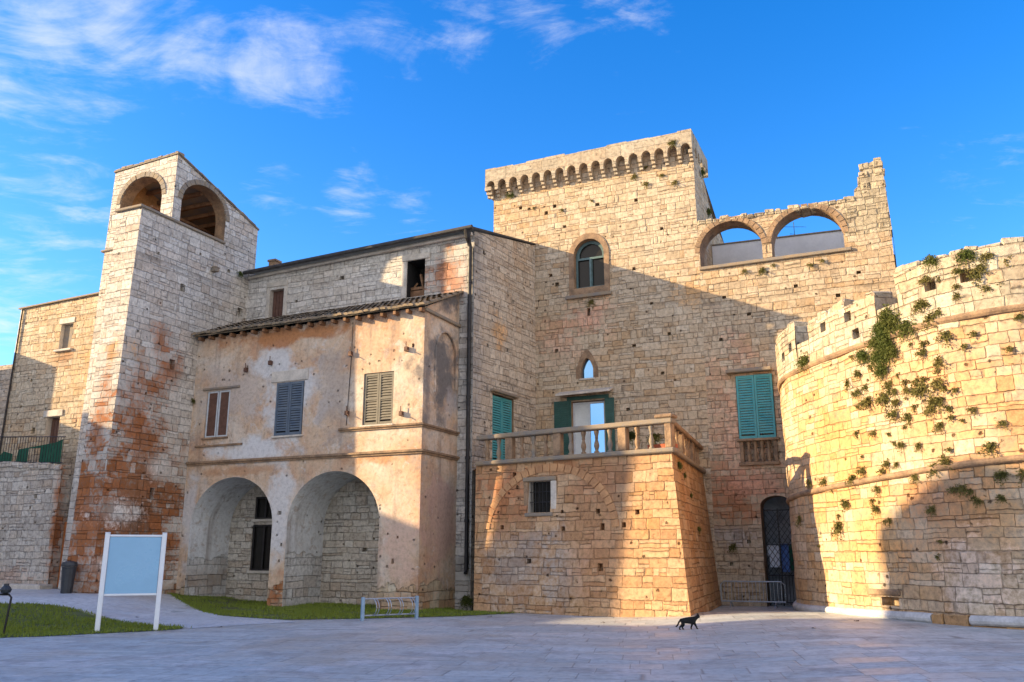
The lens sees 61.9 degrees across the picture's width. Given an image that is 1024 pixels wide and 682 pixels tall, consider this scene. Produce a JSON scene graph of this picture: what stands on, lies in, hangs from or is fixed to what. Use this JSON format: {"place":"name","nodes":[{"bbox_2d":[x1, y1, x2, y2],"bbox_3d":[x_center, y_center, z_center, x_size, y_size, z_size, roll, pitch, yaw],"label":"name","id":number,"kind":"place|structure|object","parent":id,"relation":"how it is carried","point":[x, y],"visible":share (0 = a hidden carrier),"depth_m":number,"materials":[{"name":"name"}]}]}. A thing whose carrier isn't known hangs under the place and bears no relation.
{"place":"outdoors","nodes":[
{"label":"outdoors","id":0,"kind":"place"},
{"bbox_2d":[0,588,297,627],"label":"path","id":1,"kind":"structure","parent":0,"point":[141,608],"depth_m":23.25,"materials":[{"name":"grey stone"}]},
{"bbox_2d":[60,561,77,593],"bbox_3d":[-13.378,7.120,25.720,0.460,0.945,0.460,0,-14,0],"label":"waste bin","id":2,"kind":"object","parent":1,"relation":"on","point":[68,573],"visible":1,"depth_m":25.59,"materials":[{"name":"black plastic"}]},
{"bbox_2d":[0,603,1023,681],"bbox_3d":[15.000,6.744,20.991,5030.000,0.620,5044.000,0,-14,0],"label":"plaza ground","id":3,"kind":"structure","parent":0,"point":[780,643],"depth_m":14.06,"materials":[{"name":"stone"}]},
{"bbox_2d":[0,364,12,438],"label":"old wall","id":4,"kind":"structure","parent":3,"relation":"on","point":[5,373],"depth_m":37.03,"materials":[{"name":"stone"}]},
{"bbox_2d":[0,462,73,588],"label":"retaining wall","id":5,"kind":"structure","parent":3,"relation":"on","point":[30,493],"depth_m":30.01,"materials":[{"name":"stone"}]},
{"bbox_2d":[0,436,65,463],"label":"railing","id":6,"kind":"object","parent":5,"relation":"on","point":[52,462],"visible":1,"depth_m":30.97,"materials":[{"name":"metal"}]},
{"bbox_2d":[0,439,62,463],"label":"green netting","id":7,"kind":"object","parent":6,"relation":"attached to","point":[41,452],"visible":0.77,"depth_m":30.80,"materials":[{"name":"fabric"}]},
{"bbox_2d":[57,522,66,586],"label":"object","id":8,"kind":"structure","parent":5,"relation":"in","point":[65,525],"depth_m":29.58,"materials":[{"name":"brown metal"}]},
{"bbox_2d":[0,292,98,578],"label":"house","id":9,"kind":"structure","parent":3,"relation":"on","point":[48,379],"depth_m":33.00,"materials":[{"name":"stone"}]},
{"bbox_2d":[50,418,59,442],"bbox_3d":[-17.287,4.035,32.315,0.680,2.250,0.080,-6,-15,24],"label":"terrace door","id":10,"kind":"structure","parent":9,"relation":"in","point":[55,422],"depth_m":32.50,"materials":[{"name":"brown paint"}]},
{"bbox_2d":[0,604,178,636],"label":"lawn soil","id":11,"kind":"structure","parent":3,"relation":"on","point":[80,614],"depth_m":20.70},
{"bbox_2d":[0,583,11,633],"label":"lamp","id":12,"kind":"object","parent":11,"relation":"on","point":[6,589],"visible":0.94,"depth_m":17.54,"materials":[{"name":"metal"}]},
{"bbox_2d":[94,532,166,631],"bbox_3d":[-8.260,5.242,18.532,1.262,2.120,0.110,5,-15,-20],"label":"information board","id":13,"kind":"object","parent":11,"relation":"on","point":[131,566],"visible":0.97,"depth_m":18.58,"materials":[{"name":"white metal"}]},
{"bbox_2d":[58,151,258,593],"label":"corner tower","id":14,"kind":"structure","parent":3,"relation":"on","point":[179,251],"depth_m":29.09,"materials":[{"name":"stone"}]},
{"bbox_2d":[0,592,519,637],"bbox_3d":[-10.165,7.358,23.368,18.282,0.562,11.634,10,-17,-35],"label":"grass","id":15,"kind":"structure","parent":3,"relation":"on","point":[296,614],"depth_m":22.31,"materials":[{"name":"green plant"}]},
{"bbox_2d":[176,291,463,610],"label":"loggia house","id":16,"kind":"structure","parent":3,"relation":"on","point":[323,458],"depth_m":28.10,"materials":[{"name":"paint"}]},
{"bbox_2d":[205,391,219,437],"bbox_3d":[-10.475,2.572,29.843,0.480,1.630,0.060,-6,-15,24],"label":"window leaf","id":17,"kind":"structure","parent":16,"relation":"in","point":[213,397],"depth_m":29.83,"materials":[{"name":"paint"}]},
{"bbox_2d":[216,390,230,436],"bbox_3d":[-10.002,2.519,29.634,0.480,1.630,0.060,-6,-15,24],"label":"window leaf","id":18,"kind":"structure","parent":16,"relation":"in","point":[224,399],"depth_m":29.63,"materials":[{"name":"paint"}]},
{"bbox_2d":[250,525,271,570],"bbox_3d":[-8.743,7.278,30.073,1.000,1.570,0.100,-6,-15,24],"label":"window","id":19,"kind":"structure","parent":16,"relation":"in","point":[261,539],"depth_m":30.13,"materials":[{"name":"glass"}]},
{"bbox_2d":[255,497,271,518],"bbox_3d":[-8.743,5.944,30.407,0.900,0.780,0.100,-6,-15,24],"label":"arch window","id":20,"kind":"structure","parent":16,"relation":"in","point":[263,509],"depth_m":30.47,"materials":[{"name":"glass"}]},
{"bbox_2d":[276,381,304,435],"bbox_3d":[-7.362,2.273,28.545,1.150,1.800,0.038,-6,-15,24],"label":"window back","id":21,"kind":"structure","parent":16,"relation":"in","point":[304,381],"depth_m":28.55,"materials":[{"name":"grey wood"}]},
{"bbox_2d":[366,376,391,421],"bbox_3d":[-4.186,1.844,27.160,1.130,1.680,0.038,-6,-15,24],"label":"window back","id":22,"kind":"structure","parent":16,"relation":"in","point":[387,376],"depth_m":27.15,"materials":[{"name":"grey wood"}]},
{"bbox_2d":[360,596,418,620],"bbox_3d":[-3.028,6.762,21.557,1.572,0.580,0.310,9,-17,-31],"label":"bicycle rack","id":23,"kind":"object","parent":3,"relation":"on","point":[416,609],"visible":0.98,"depth_m":21.57,"materials":[{"name":"grey metal"}]},
{"bbox_2d":[243,224,535,610],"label":"loft wing","id":24,"kind":"structure","parent":3,"relation":"on","point":[491,274],"depth_m":30.48,"materials":[{"name":"beige stone"}]},
{"bbox_2d":[271,290,283,326],"bbox_3d":[-8.945,-1.210,32.857,0.650,1.490,0.080,-6,-15,24],"label":"door","id":25,"kind":"structure","parent":24,"relation":"in","point":[278,296],"depth_m":32.90,"materials":[{"name":"brown paint"}]},
{"bbox_2d":[458,595,473,609],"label":"caper bush","id":26,"kind":"object","parent":3,"relation":"on","point":[465,600],"visible":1,"depth_m":26.56,"materials":[{"name":"green plant"}]},
{"bbox_2d":[473,413,721,616],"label":"terrace block","id":27,"kind":"structure","parent":3,"relation":"on","point":[610,533],"depth_m":23.74,"materials":[{"name":"stone"}]},
{"bbox_2d":[533,482,549,512],"bbox_3d":[0.956,4.568,24.925,0.760,0.890,0.040,-9,-17,33],"label":"window pane","id":28,"kind":"structure","parent":27,"relation":"in","point":[538,484],"depth_m":24.96,"materials":[{"name":"black glass"}]},
{"bbox_2d":[629,430,640,446],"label":"caper bush","id":29,"kind":"object","parent":27,"relation":"on","point":[632,435],"visible":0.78,"depth_m":24.04,"materials":[{"name":"green plant"}]},
{"bbox_2d":[647,444,677,448],"bbox_3d":[4.153,3.001,23.507,0.760,0.297,0.320,-9,-17,33],"label":"planter box","id":30,"kind":"object","parent":27,"relation":"on","point":[660,446],"visible":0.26,"depth_m":23.42,"materials":[{"name":"ceramic"}]},
{"bbox_2d":[643,431,661,445],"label":"caper bush","id":31,"kind":"object","parent":30,"relation":"in","point":[656,437],"visible":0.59,"depth_m":23.63,"materials":[{"name":"green plant"}]},
{"bbox_2d":[485,129,723,562],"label":"castle keep","id":32,"kind":"structure","parent":3,"relation":"on","point":[619,250],"depth_m":31.57,"materials":[{"name":"stone"}]},
{"bbox_2d":[573,401,605,453],"bbox_3d":[2.822,3.199,30.928,1.250,2.000,0.060,-6,-15,24],"label":"balcony door","id":33,"kind":"structure","parent":32,"relation":"in","point":[584,413],"depth_m":30.98,"materials":[{"name":"paint"}]},
{"bbox_2d":[576,241,603,288],"bbox_3d":[3.014,-2.891,32.462,1.190,1.900,0.080,-6,-15,24],"label":"window","id":34,"kind":"structure","parent":32,"relation":"in","point":[593,250],"depth_m":32.51,"materials":[{"name":"blue paint"}]},
{"bbox_2d":[675,613,699,629],"bbox_3d":[3.700,5.895,17.956,0.550,0.340,0.152,2,-14,-8],"label":"cat","id":35,"kind":"object","parent":3,"relation":"on","point":[689,620],"visible":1,"depth_m":17.91},
{"bbox_2d":[720,580,785,608],"bbox_3d":[7.486,7.884,26.523,1.988,0.828,0.521,-6,-15,24],"label":"crowd barrier","id":36,"kind":"object","parent":3,"relation":"on","point":[767,601],"visible":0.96,"depth_m":26.53,"materials":[{"name":"metal"}]},
{"bbox_2d":[695,157,896,606],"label":"arcade wing","id":37,"kind":"structure","parent":3,"relation":"on","point":[749,317],"depth_m":28.59,"materials":[{"name":"beige stone"}]},
{"bbox_2d":[767,545,779,566],"bbox_3d":[8.446,6.955,27.648,0.420,0.720,0.049,-7,-16,25],"label":"laundry","id":38,"kind":"object","parent":37,"relation":"hanging from","point":[772,555],"visible":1,"depth_m":27.62,"materials":[{"name":"white fabric"}]},
{"bbox_2d":[764,497,795,604],"bbox_3d":[9.152,6.975,28.120,1.820,3.890,0.829,0,-14,0],"label":"doorway back","id":39,"kind":"structure","parent":37,"relation":"in","point":[774,503],"depth_m":28.34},
{"bbox_2d":[781,545,789,571],"bbox_3d":[8.789,6.985,27.478,0.266,0.880,0.049,-7,-16,25],"label":"laundry","id":40,"kind":"object","parent":37,"relation":"hanging from","point":[783,555],"visible":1,"depth_m":27.46,"materials":[{"name":"blue fabric"}]},
{"bbox_2d":[789,545,793,569],"bbox_3d":[9.015,6.940,27.383,0.207,0.820,0.048,-7,-16,26],"label":"laundry","id":41,"kind":"object","parent":37,"relation":"hanging from","point":[791,558],"visible":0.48,"depth_m":27.38,"materials":[{"name":"green fabric"}]},
{"bbox_2d":[775,237,1023,629],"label":"round bastion","id":42,"kind":"object","parent":3,"relation":"on","point":[867,565],"visible":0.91,"depth_m":18.78,"materials":[{"name":"stone"}]},
{"bbox_2d":[793,351,808,376],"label":"caper bush","id":43,"kind":"object","parent":42,"relation":"attached to","point":[802,361],"visible":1,"depth_m":23.08,"materials":[{"name":"green plant"}]},
{"bbox_2d":[818,476,825,488],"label":"wall weed","id":44,"kind":"object","parent":42,"relation":"attached to","point":[822,481],"depth_m":21.88,"materials":[{"name":"green plant"}]},
{"bbox_2d":[830,520,842,539],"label":"wall weed","id":45,"kind":"object","parent":42,"relation":"attached to","point":[837,525],"depth_m":21.09,"materials":[{"name":"green plant"}]},
{"bbox_2d":[839,499,848,513],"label":"wall weed","id":46,"kind":"object","parent":42,"relation":"attached to","point":[845,503],"depth_m":20.90,"materials":[{"name":"green plant"}]},
{"bbox_2d":[845,474,855,488],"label":"wall weed","id":47,"kind":"object","parent":42,"relation":"attached to","point":[851,478],"depth_m":20.63,"materials":[{"name":"green plant"}]},
{"bbox_2d":[852,370,860,379],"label":"wall weed","id":48,"kind":"object","parent":42,"relation":"attached to","point":[857,373],"depth_m":20.71,"materials":[{"name":"green plant"}]},
{"bbox_2d":[849,348,867,369],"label":"caper bush","id":49,"kind":"object","parent":42,"relation":"attached to","point":[860,355],"visible":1,"depth_m":20.55,"materials":[{"name":"green plant"}]},
{"bbox_2d":[855,466,864,479],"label":"wall weed","id":50,"kind":"object","parent":42,"relation":"attached to","point":[861,470],"depth_m":20.30,"materials":[{"name":"green plant"}]},
{"bbox_2d":[859,396,871,410],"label":"wall weed","id":51,"kind":"object","parent":42,"relation":"attached to","point":[866,401],"depth_m":20.27,"materials":[{"name":"green plant"}]},
{"bbox_2d":[864,336,881,357],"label":"caper bush","id":52,"kind":"object","parent":42,"relation":"attached to","point":[870,345],"visible":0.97,"depth_m":20.16,"materials":[{"name":"green plant"}]},
{"bbox_2d":[864,347,883,366],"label":"caper bush","id":53,"kind":"object","parent":42,"relation":"attached to","point":[874,361],"visible":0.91,"depth_m":20.08,"materials":[{"name":"green plant"}]},
{"bbox_2d":[871,504,878,516],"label":"wall weed","id":54,"kind":"object","parent":42,"relation":"attached to","point":[874,508],"depth_m":19.78,"materials":[{"name":"green plant"}]},
{"bbox_2d":[871,484,879,497],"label":"wall weed","id":55,"kind":"object","parent":42,"relation":"attached to","point":[876,489],"depth_m":19.78,"materials":[{"name":"green plant"}]},
{"bbox_2d":[868,321,883,341],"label":"caper bush","id":56,"kind":"object","parent":42,"relation":"attached to","point":[875,325],"visible":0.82,"depth_m":20.08,"materials":[{"name":"green plant"}]},
{"bbox_2d":[869,364,886,383],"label":"caper bush","id":57,"kind":"object","parent":42,"relation":"attached to","point":[878,372],"visible":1,"depth_m":19.86,"materials":[{"name":"green plant"}]},
{"bbox_2d":[866,347,890,369],"bbox_3d":[8.557,0.428,19.920,0.261,0.604,0.804,8,-16,-28],"label":"caper bush","id":58,"kind":"object","parent":42,"relation":"attached to","point":[878,359],"visible":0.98,"depth_m":19.87,"materials":[{"name":"green plant"}]},
{"bbox_2d":[872,391,889,412],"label":"wall weed","id":59,"kind":"object","parent":42,"relation":"attached to","point":[881,399],"depth_m":19.74,"materials":[{"name":"green plant"}]},
{"bbox_2d":[870,327,891,346],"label":"caper bush","id":60,"kind":"object","parent":42,"relation":"attached to","point":[878,336],"visible":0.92,"depth_m":19.90,"materials":[{"name":"green plant"}]},
{"bbox_2d":[870,335,892,357],"bbox_3d":[8.590,0.145,19.807,0.288,0.625,0.668,8,-11,-17],"label":"caper bush","id":61,"kind":"object","parent":42,"relation":"attached to","point":[882,345],"visible":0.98,"depth_m":19.79,"materials":[{"name":"green plant"}]},
{"bbox_2d":[875,304,894,331],"bbox_3d":[8.632,-0.520,19.890,0.264,0.670,0.763,7,-39,-16],"label":"caper bush","id":62,"kind":"object","parent":42,"relation":"attached to","point":[882,313],"visible":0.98,"depth_m":19.87,"materials":[{"name":"green plant"}]},
{"bbox_2d":[875,314,894,341],"bbox_3d":[8.626,-0.252,19.844,0.296,0.751,0.855,1,-24,-19],"label":"caper bush","id":63,"kind":"object","parent":42,"relation":"attached to","point":[885,325],"visible":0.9,"depth_m":19.79,"materials":[{"name":"green plant"}]},
{"bbox_2d":[872,308,900,340],"bbox_3d":[8.646,-0.369,19.713,0.312,0.794,0.904,12,-10,-16],"label":"caper bush","id":64,"kind":"object","parent":42,"relation":"attached to","point":[891,321],"visible":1,"depth_m":19.62,"materials":[{"name":"green plant"}]},
{"bbox_2d":[878,343,899,366],"bbox_3d":[8.643,0.339,19.634,0.267,0.624,0.665,13,-18,-15],"label":"caper bush","id":65,"kind":"object","parent":42,"relation":"attached to","point":[892,349],"visible":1,"depth_m":19.59,"materials":[{"name":"green plant"}]},
{"bbox_2d":[884,409,897,423],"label":"wall weed","id":66,"kind":"object","parent":42,"relation":"attached to","point":[892,414],"depth_m":19.43,"materials":[{"name":"green plant"}]},
{"bbox_2d":[889,398,899,410],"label":"wall weed","id":67,"kind":"object","parent":42,"relation":"attached to","point":[894,402],"depth_m":19.41,"materials":[{"name":"green plant"}]},
{"bbox_2d":[896,441,904,451],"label":"wall weed","id":68,"kind":"object","parent":42,"relation":"attached to","point":[899,444],"depth_m":19.19,"materials":[{"name":"green plant"}]},
{"bbox_2d":[890,316,916,343],"bbox_3d":[8.808,-0.202,19.299,0.271,0.616,0.867,9,-16,-31],"label":"caper bush","id":69,"kind":"object","parent":42,"relation":"attached to","point":[904,326],"visible":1,"depth_m":19.22,"materials":[{"name":"green plant"}]},
{"bbox_2d":[899,411,911,427],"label":"wall weed","id":70,"kind":"object","parent":42,"relation":"attached to","point":[907,416],"depth_m":19.04,"materials":[{"name":"green plant"}]},
{"bbox_2d":[910,474,920,482],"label":"wall weed","id":71,"kind":"object","parent":42,"relation":"attached to","point":[913,477],"depth_m":18.69,"materials":[{"name":"green plant"}]},
{"bbox_2d":[907,382,924,398],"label":"wall weed","id":72,"kind":"object","parent":42,"relation":"attached to","point":[911,392],"depth_m":18.76,"materials":[{"name":"green plant"}]},
{"bbox_2d":[910,298,923,316],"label":"wall weed","id":73,"kind":"object","parent":42,"relation":"attached to","point":[916,306],"depth_m":19.00,"materials":[{"name":"green plant"}]},
{"bbox_2d":[908,378,928,401],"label":"wall weed","id":74,"kind":"object","parent":42,"relation":"attached to","point":[917,389],"depth_m":18.71,"materials":[{"name":"green plant"}]},
{"bbox_2d":[914,441,922,452],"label":"wall weed","id":75,"kind":"object","parent":42,"relation":"attached to","point":[917,445],"depth_m":18.69,"materials":[{"name":"green plant"}]},
{"bbox_2d":[913,348,925,360],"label":"wall weed","id":76,"kind":"object","parent":42,"relation":"attached to","point":[918,353],"depth_m":18.82,"materials":[{"name":"green plant"}]},
{"bbox_2d":[918,299,929,311],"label":"wall weed","id":77,"kind":"object","parent":42,"relation":"attached to","point":[924,303],"depth_m":18.87,"materials":[{"name":"green plant"}]},
{"bbox_2d":[918,340,929,351],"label":"wall weed","id":78,"kind":"object","parent":42,"relation":"attached to","point":[921,343],"depth_m":18.82,"materials":[{"name":"green plant"}]},
{"bbox_2d":[918,275,931,285],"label":"wall weed","id":79,"kind":"object","parent":42,"relation":"attached to","point":[925,278],"depth_m":18.89,"materials":[{"name":"green plant"}]},
{"bbox_2d":[921,312,937,332],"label":"wall weed","id":80,"kind":"object","parent":42,"relation":"attached to","point":[928,318],"depth_m":18.72,"materials":[{"name":"green plant"}]},
{"bbox_2d":[922,405,936,419],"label":"wall weed","id":81,"kind":"object","parent":42,"relation":"attached to","point":[927,410],"depth_m":18.48,"materials":[{"name":"green plant"}]},
{"bbox_2d":[920,254,940,272],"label":"caper bush","id":82,"kind":"object","parent":42,"relation":"attached to","point":[930,259],"visible":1,"depth_m":18.84,"materials":[{"name":"green plant"}]},
{"bbox_2d":[925,504,936,517],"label":"wall weed","id":83,"kind":"object","parent":42,"relation":"attached to","point":[930,509],"depth_m":18.18,"materials":[{"name":"green plant"}]},
{"bbox_2d":[925,396,937,407],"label":"wall weed","id":84,"kind":"object","parent":42,"relation":"attached to","point":[931,400],"depth_m":18.42,"materials":[{"name":"green plant"}]},
{"bbox_2d":[926,463,939,478],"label":"wall weed","id":85,"kind":"object","parent":42,"relation":"attached to","point":[933,472],"depth_m":18.23,"materials":[{"name":"green plant"}]},
{"bbox_2d":[928,396,943,411],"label":"wall weed","id":86,"kind":"object","parent":42,"relation":"attached to","point":[940,401],"depth_m":18.30,"materials":[{"name":"green plant"}]},
{"bbox_2d":[925,377,947,397],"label":"wall weed","id":87,"kind":"object","parent":42,"relation":"attached to","point":[934,384],"depth_m":18.36,"materials":[{"name":"green plant"}]},
{"bbox_2d":[930,307,942,317],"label":"wall weed","id":88,"kind":"object","parent":42,"relation":"attached to","point":[937,313],"depth_m":18.59,"materials":[{"name":"green plant"}]},
{"bbox_2d":[931,421,942,434],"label":"wall weed","id":89,"kind":"object","parent":42,"relation":"attached to","point":[938,425],"depth_m":18.24,"materials":[{"name":"green plant"}]},
{"bbox_2d":[931,354,946,373],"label":"wall weed","id":90,"kind":"object","parent":42,"relation":"attached to","point":[937,362],"depth_m":18.41,"materials":[{"name":"green plant"}]},
{"bbox_2d":[933,330,952,347],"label":"wall weed","id":91,"kind":"object","parent":42,"relation":"attached to","point":[945,338],"depth_m":18.36,"materials":[{"name":"green plant"}]},
{"bbox_2d":[936,455,950,470],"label":"wall weed","id":92,"kind":"object","parent":42,"relation":"attached to","point":[944,460],"depth_m":18.02,"materials":[{"name":"green plant"}]},
{"bbox_2d":[952,483,966,497],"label":"wall weed","id":93,"kind":"object","parent":42,"relation":"attached to","point":[960,488],"depth_m":17.65,"materials":[{"name":"green plant"}]},
{"bbox_2d":[953,247,980,268],"bbox_3d":[9.703,-1.767,18.242,0.572,0.501,0.238,-12,-19,40],"label":"caper bush","id":94,"kind":"object","parent":42,"relation":"attached to","point":[965,254],"visible":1,"depth_m":18.25,"materials":[{"name":"green plant"}]},
{"bbox_2d":[965,330,976,337],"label":"wall weed","id":95,"kind":"object","parent":42,"relation":"attached to","point":[973,334],"depth_m":17.92,"materials":[{"name":"green plant"}]},
{"bbox_2d":[965,405,977,416],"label":"wall weed","id":96,"kind":"object","parent":42,"relation":"attached to","point":[971,409],"depth_m":17.68,"materials":[{"name":"green plant"}]},
{"bbox_2d":[966,270,984,282],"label":"wall weed","id":97,"kind":"object","parent":42,"relation":"attached to","point":[973,276],"depth_m":18.05,"materials":[{"name":"green plant"}]},
{"bbox_2d":[972,498,983,510],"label":"wall weed","id":98,"kind":"object","parent":42,"relation":"attached to","point":[980,501],"depth_m":17.32,"materials":[{"name":"green plant"}]},
{"bbox_2d":[968,261,989,278],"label":"wall weed","id":99,"kind":"object","parent":42,"relation":"attached to","point":[980,268],"depth_m":18.03,"materials":[{"name":"green plant"}]},
{"bbox_2d":[978,251,994,265],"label":"wall weed","id":100,"kind":"object","parent":42,"relation":"attached to","point":[988,255],"depth_m":18.00,"materials":[{"name":"green plant"}]},
{"bbox_2d":[979,285,993,295],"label":"wall weed","id":101,"kind":"object","parent":42,"relation":"attached to","point":[984,287],"depth_m":17.92,"materials":[{"name":"green plant"}]},
{"bbox_2d":[977,441,997,457],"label":"wall weed","id":102,"kind":"object","parent":42,"relation":"attached to","point":[989,447],"depth_m":17.32,"materials":[{"name":"green plant"}]},
{"bbox_2d":[995,494,1006,503],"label":"wall weed","id":103,"kind":"object","parent":42,"relation":"attached to","point":[1001,498],"depth_m":17.03,"materials":[{"name":"green plant"}]},
{"bbox_2d":[992,469,1010,489],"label":"wall weed","id":104,"kind":"object","parent":42,"relation":"attached to","point":[1000,475],"depth_m":17.09,"materials":[{"name":"green plant"}]},
{"bbox_2d":[996,420,1007,429],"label":"wall weed","id":105,"kind":"object","parent":42,"relation":"attached to","point":[1002,423],"depth_m":17.25,"materials":[{"name":"green plant"}]},
{"bbox_2d":[1013,311,1023,323],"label":"wall weed","id":106,"kind":"object","parent":42,"relation":"attached to","point":[1019,315],"depth_m":17.44,"materials":[{"name":"green plant"}]},
{"bbox_2d":[1015,468,1023,486],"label":"wall weed","id":107,"kind":"object","parent":42,"relation":"attached to","point":[1021,473],"depth_m":16.87,"materials":[{"name":"green plant"}]},
{"bbox_2d":[0,0,1023,365],"label":"sky","id":108,"kind":"structure","parent":0,"point":[333,126],"materials":[{"name":"blue"}]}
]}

